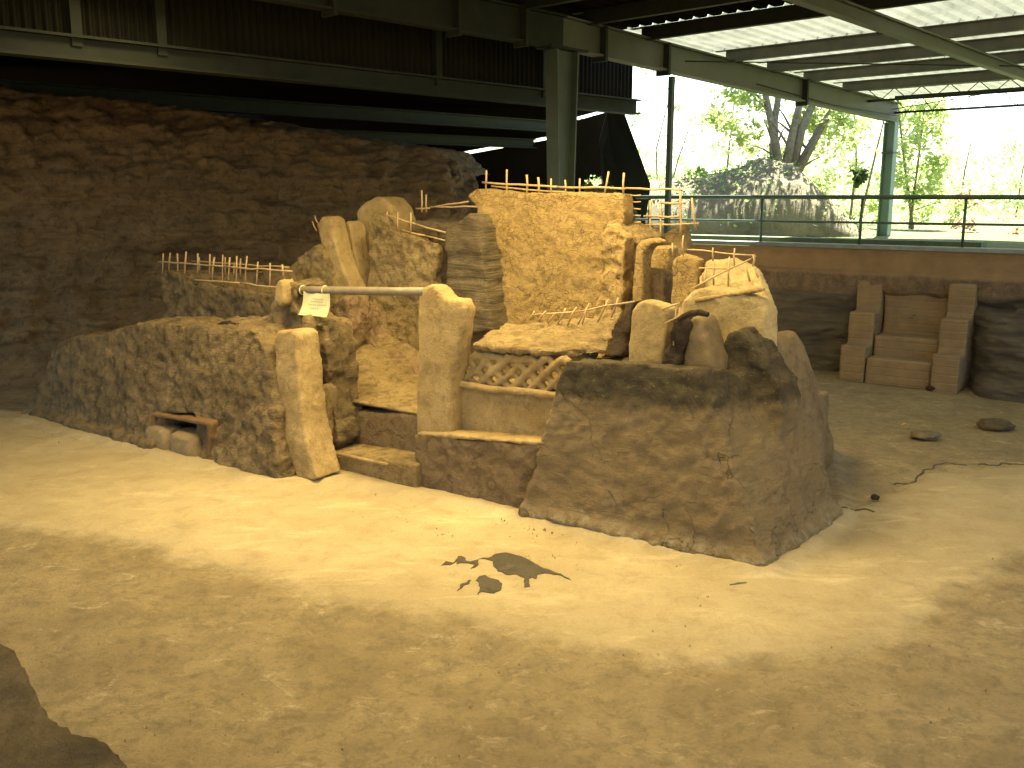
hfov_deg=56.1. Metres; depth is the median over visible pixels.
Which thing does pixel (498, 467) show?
earth plinth
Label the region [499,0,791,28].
dark roof sheet
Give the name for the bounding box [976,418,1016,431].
stone
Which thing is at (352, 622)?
earth floor
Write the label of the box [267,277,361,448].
door post
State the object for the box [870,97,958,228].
tree
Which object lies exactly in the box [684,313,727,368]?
leaning hump
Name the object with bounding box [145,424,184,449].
niche stone
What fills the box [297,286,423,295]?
crossbar pole
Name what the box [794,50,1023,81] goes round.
purlin
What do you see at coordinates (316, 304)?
paper notice
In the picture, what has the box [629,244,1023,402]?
pit wall
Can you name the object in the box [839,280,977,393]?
adobe stair
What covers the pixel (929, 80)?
purlin
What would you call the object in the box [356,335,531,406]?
floor
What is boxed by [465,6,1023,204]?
sky
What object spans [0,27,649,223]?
cladding
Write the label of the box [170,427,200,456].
niche stone
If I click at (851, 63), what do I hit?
brace wire
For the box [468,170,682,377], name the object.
tall cracked wall
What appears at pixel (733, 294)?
lintel wall
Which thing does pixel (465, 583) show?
damp patch
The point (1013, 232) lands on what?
bush
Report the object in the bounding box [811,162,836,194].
bush
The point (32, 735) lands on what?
pit rim
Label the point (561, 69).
tapered column
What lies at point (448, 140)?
beam
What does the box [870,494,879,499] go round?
pebble
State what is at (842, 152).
tree
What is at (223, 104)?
beam
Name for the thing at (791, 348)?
buttress
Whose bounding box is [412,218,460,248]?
grey ridge
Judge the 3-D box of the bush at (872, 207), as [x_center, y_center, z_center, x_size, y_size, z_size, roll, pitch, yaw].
[13.661,-5.957,32.382,5.598,1.844,2.011,2,11,10]
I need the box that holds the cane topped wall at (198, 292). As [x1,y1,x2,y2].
[158,251,303,319]
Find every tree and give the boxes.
[627,68,717,176]
[630,75,766,171]
[696,2,873,171]
[784,97,912,225]
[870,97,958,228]
[910,132,1007,217]
[975,134,1023,216]
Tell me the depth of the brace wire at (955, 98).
21.14 m
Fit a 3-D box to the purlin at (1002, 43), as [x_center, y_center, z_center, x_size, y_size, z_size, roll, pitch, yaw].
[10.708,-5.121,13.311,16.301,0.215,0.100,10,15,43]
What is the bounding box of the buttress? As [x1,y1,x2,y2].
[777,330,833,468]
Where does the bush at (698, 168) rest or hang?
on the grassy mound
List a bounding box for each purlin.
[516,0,581,9]
[571,0,753,25]
[630,0,946,40]
[715,14,1023,60]
[759,34,1023,72]
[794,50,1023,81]
[834,70,1013,91]
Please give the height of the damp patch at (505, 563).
0.069 m
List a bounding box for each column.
[275,328,339,479]
[535,44,588,192]
[876,122,898,235]
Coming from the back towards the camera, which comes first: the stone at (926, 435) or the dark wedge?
the stone at (926, 435)
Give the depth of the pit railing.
17.72 m
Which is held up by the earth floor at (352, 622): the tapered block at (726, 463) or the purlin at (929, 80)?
the tapered block at (726, 463)
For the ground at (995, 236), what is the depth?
27.00 m
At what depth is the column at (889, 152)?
23.10 m
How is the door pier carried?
on the earth plinth
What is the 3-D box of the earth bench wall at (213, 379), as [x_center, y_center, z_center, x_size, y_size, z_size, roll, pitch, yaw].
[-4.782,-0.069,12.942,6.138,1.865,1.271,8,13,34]
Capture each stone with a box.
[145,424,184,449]
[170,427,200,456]
[910,430,941,440]
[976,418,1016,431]
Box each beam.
[0,80,545,131]
[315,128,536,147]
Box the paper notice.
[298,285,329,316]
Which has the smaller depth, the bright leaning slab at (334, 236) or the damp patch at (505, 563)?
the damp patch at (505, 563)
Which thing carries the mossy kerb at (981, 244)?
on the ground at (995, 236)
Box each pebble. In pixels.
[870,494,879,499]
[925,385,934,390]
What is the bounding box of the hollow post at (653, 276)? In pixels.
[633,238,678,303]
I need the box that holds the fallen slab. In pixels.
[473,298,643,366]
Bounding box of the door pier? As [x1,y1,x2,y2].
[417,284,475,432]
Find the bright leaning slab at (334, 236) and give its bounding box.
[312,216,368,299]
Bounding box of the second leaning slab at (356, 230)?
[346,220,370,286]
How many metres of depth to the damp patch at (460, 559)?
8.55 m
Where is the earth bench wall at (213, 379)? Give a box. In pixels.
[21,316,295,478]
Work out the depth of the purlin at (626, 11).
13.92 m
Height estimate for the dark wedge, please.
0.384 m
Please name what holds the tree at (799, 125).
on the grassy mound
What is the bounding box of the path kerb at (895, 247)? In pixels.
[692,239,1023,253]
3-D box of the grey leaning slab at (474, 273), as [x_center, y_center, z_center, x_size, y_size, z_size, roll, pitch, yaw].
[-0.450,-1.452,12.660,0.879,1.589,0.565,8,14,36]
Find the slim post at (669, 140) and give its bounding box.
[664,76,674,232]
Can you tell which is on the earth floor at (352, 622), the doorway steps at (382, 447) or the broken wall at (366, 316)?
the doorway steps at (382, 447)
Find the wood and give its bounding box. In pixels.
[496,100,1023,213]
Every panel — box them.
[459,381,555,435]
[671,253,704,315]
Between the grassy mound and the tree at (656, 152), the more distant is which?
the tree at (656, 152)
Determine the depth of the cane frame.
11.36 m
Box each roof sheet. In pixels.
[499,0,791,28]
[624,0,1023,51]
[710,12,1023,72]
[789,49,1023,97]
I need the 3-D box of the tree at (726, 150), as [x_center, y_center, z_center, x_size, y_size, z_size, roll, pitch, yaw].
[6.356,-8.177,33.117,5.454,5.262,2.952,0,11,0]
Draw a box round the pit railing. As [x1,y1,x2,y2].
[635,195,1023,247]
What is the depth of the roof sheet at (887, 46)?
17.34 m
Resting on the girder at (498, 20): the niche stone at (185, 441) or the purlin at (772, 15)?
the purlin at (772, 15)
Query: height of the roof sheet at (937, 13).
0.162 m
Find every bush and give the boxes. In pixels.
[647,164,707,179]
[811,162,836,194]
[836,180,997,224]
[848,166,869,187]
[943,186,983,230]
[992,207,1023,234]
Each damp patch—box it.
[441,556,478,568]
[457,580,470,590]
[476,575,501,595]
[480,552,569,587]
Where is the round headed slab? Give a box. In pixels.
[357,190,476,251]
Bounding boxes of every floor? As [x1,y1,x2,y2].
[0,370,1023,767]
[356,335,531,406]
[545,381,828,419]
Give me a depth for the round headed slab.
14.08 m
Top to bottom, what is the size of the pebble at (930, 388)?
0.114 m
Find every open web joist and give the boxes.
[868,79,1023,101]
[894,87,1023,113]
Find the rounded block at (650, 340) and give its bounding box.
[629,299,677,363]
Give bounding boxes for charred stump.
[661,302,709,364]
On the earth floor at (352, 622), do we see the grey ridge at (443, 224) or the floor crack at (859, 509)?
the floor crack at (859, 509)
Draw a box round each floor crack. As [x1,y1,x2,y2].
[842,506,874,511]
[893,462,966,484]
[978,462,1023,465]
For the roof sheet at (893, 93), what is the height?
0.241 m
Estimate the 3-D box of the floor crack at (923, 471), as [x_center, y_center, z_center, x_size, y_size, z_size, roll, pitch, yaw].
[4.939,1.071,11.428,1.393,0.061,0.262,-8,14,-36]
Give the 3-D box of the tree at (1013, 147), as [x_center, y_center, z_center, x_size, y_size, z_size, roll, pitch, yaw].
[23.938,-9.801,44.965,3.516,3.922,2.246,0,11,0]
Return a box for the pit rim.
[0,643,126,767]
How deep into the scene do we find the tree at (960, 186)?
39.05 m
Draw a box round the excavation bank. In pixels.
[0,86,488,385]
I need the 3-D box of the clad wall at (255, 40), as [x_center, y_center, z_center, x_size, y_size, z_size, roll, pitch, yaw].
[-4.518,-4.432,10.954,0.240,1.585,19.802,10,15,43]
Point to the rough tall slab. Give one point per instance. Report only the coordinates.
(404, 258)
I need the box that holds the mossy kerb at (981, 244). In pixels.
[691,234,986,247]
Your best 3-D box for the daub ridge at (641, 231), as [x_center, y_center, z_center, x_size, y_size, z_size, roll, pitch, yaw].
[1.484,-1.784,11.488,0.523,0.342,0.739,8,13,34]
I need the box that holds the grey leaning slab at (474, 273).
[444,213,507,333]
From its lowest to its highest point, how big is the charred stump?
0.645 m
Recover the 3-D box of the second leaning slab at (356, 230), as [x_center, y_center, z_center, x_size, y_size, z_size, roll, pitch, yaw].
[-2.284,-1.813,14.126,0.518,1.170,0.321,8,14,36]
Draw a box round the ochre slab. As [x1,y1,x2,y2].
[595,223,633,357]
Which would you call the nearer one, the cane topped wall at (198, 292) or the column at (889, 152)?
the cane topped wall at (198, 292)
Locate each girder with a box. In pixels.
[255,0,901,122]
[784,0,1023,81]
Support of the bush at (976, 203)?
on the ground at (995, 236)
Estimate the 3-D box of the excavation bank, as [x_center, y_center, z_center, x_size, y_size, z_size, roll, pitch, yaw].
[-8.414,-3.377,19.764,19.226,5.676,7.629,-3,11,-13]
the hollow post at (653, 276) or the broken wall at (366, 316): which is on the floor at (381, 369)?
the broken wall at (366, 316)
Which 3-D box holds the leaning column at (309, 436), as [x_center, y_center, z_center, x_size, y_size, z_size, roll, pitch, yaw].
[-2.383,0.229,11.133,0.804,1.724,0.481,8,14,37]
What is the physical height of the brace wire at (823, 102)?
0.221 m
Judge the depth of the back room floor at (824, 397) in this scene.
11.55 m
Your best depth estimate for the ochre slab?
11.03 m
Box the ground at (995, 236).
[710,204,1023,253]
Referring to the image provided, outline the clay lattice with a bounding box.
[464,350,571,391]
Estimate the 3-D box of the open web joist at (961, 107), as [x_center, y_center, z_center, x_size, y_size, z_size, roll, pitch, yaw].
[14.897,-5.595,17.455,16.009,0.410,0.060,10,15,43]
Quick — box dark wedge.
[664,225,691,254]
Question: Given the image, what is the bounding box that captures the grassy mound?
[584,158,866,236]
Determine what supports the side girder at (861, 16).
attached to the girder at (498, 20)
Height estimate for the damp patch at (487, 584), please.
0.064 m
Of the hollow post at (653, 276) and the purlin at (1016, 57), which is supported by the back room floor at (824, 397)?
the hollow post at (653, 276)
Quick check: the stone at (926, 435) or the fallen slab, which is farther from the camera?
the stone at (926, 435)
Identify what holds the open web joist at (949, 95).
attached to the girder at (498, 20)
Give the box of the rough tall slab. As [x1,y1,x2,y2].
[367,212,445,350]
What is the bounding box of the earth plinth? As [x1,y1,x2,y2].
[414,429,543,507]
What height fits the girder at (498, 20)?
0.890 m
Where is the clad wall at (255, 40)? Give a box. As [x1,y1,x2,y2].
[0,0,640,114]
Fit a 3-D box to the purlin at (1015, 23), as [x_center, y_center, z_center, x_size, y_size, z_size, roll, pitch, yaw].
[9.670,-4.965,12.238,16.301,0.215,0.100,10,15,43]
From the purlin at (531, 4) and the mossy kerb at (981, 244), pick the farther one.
the mossy kerb at (981, 244)
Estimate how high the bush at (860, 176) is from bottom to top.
0.570 m
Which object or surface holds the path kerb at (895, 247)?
on the ground at (995, 236)
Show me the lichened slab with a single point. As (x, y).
(314, 261)
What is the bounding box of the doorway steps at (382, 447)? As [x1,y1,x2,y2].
[335,387,421,487]
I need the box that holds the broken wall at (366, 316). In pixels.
[330,295,418,374]
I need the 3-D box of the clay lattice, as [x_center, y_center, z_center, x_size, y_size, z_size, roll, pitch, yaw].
[0.002,-0.126,10.090,1.476,0.485,0.118,8,14,36]
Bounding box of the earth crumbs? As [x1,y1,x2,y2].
[22,427,1021,759]
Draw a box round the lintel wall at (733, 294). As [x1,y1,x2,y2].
[672,236,777,345]
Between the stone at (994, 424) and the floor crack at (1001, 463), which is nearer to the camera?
the floor crack at (1001, 463)
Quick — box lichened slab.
[292,244,341,305]
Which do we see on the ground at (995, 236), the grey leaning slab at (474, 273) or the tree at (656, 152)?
the tree at (656, 152)
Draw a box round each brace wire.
[685,61,1023,66]
[757,84,896,115]
[893,87,1023,109]
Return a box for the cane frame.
[643,191,698,237]
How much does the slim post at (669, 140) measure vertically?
4.130 m
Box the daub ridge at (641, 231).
[605,220,664,247]
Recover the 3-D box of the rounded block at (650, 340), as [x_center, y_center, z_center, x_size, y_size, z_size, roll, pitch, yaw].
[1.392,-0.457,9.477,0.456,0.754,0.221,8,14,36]
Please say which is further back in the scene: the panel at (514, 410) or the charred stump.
the panel at (514, 410)
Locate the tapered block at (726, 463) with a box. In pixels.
[518,326,842,566]
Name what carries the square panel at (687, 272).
attached to the lintel wall at (733, 294)

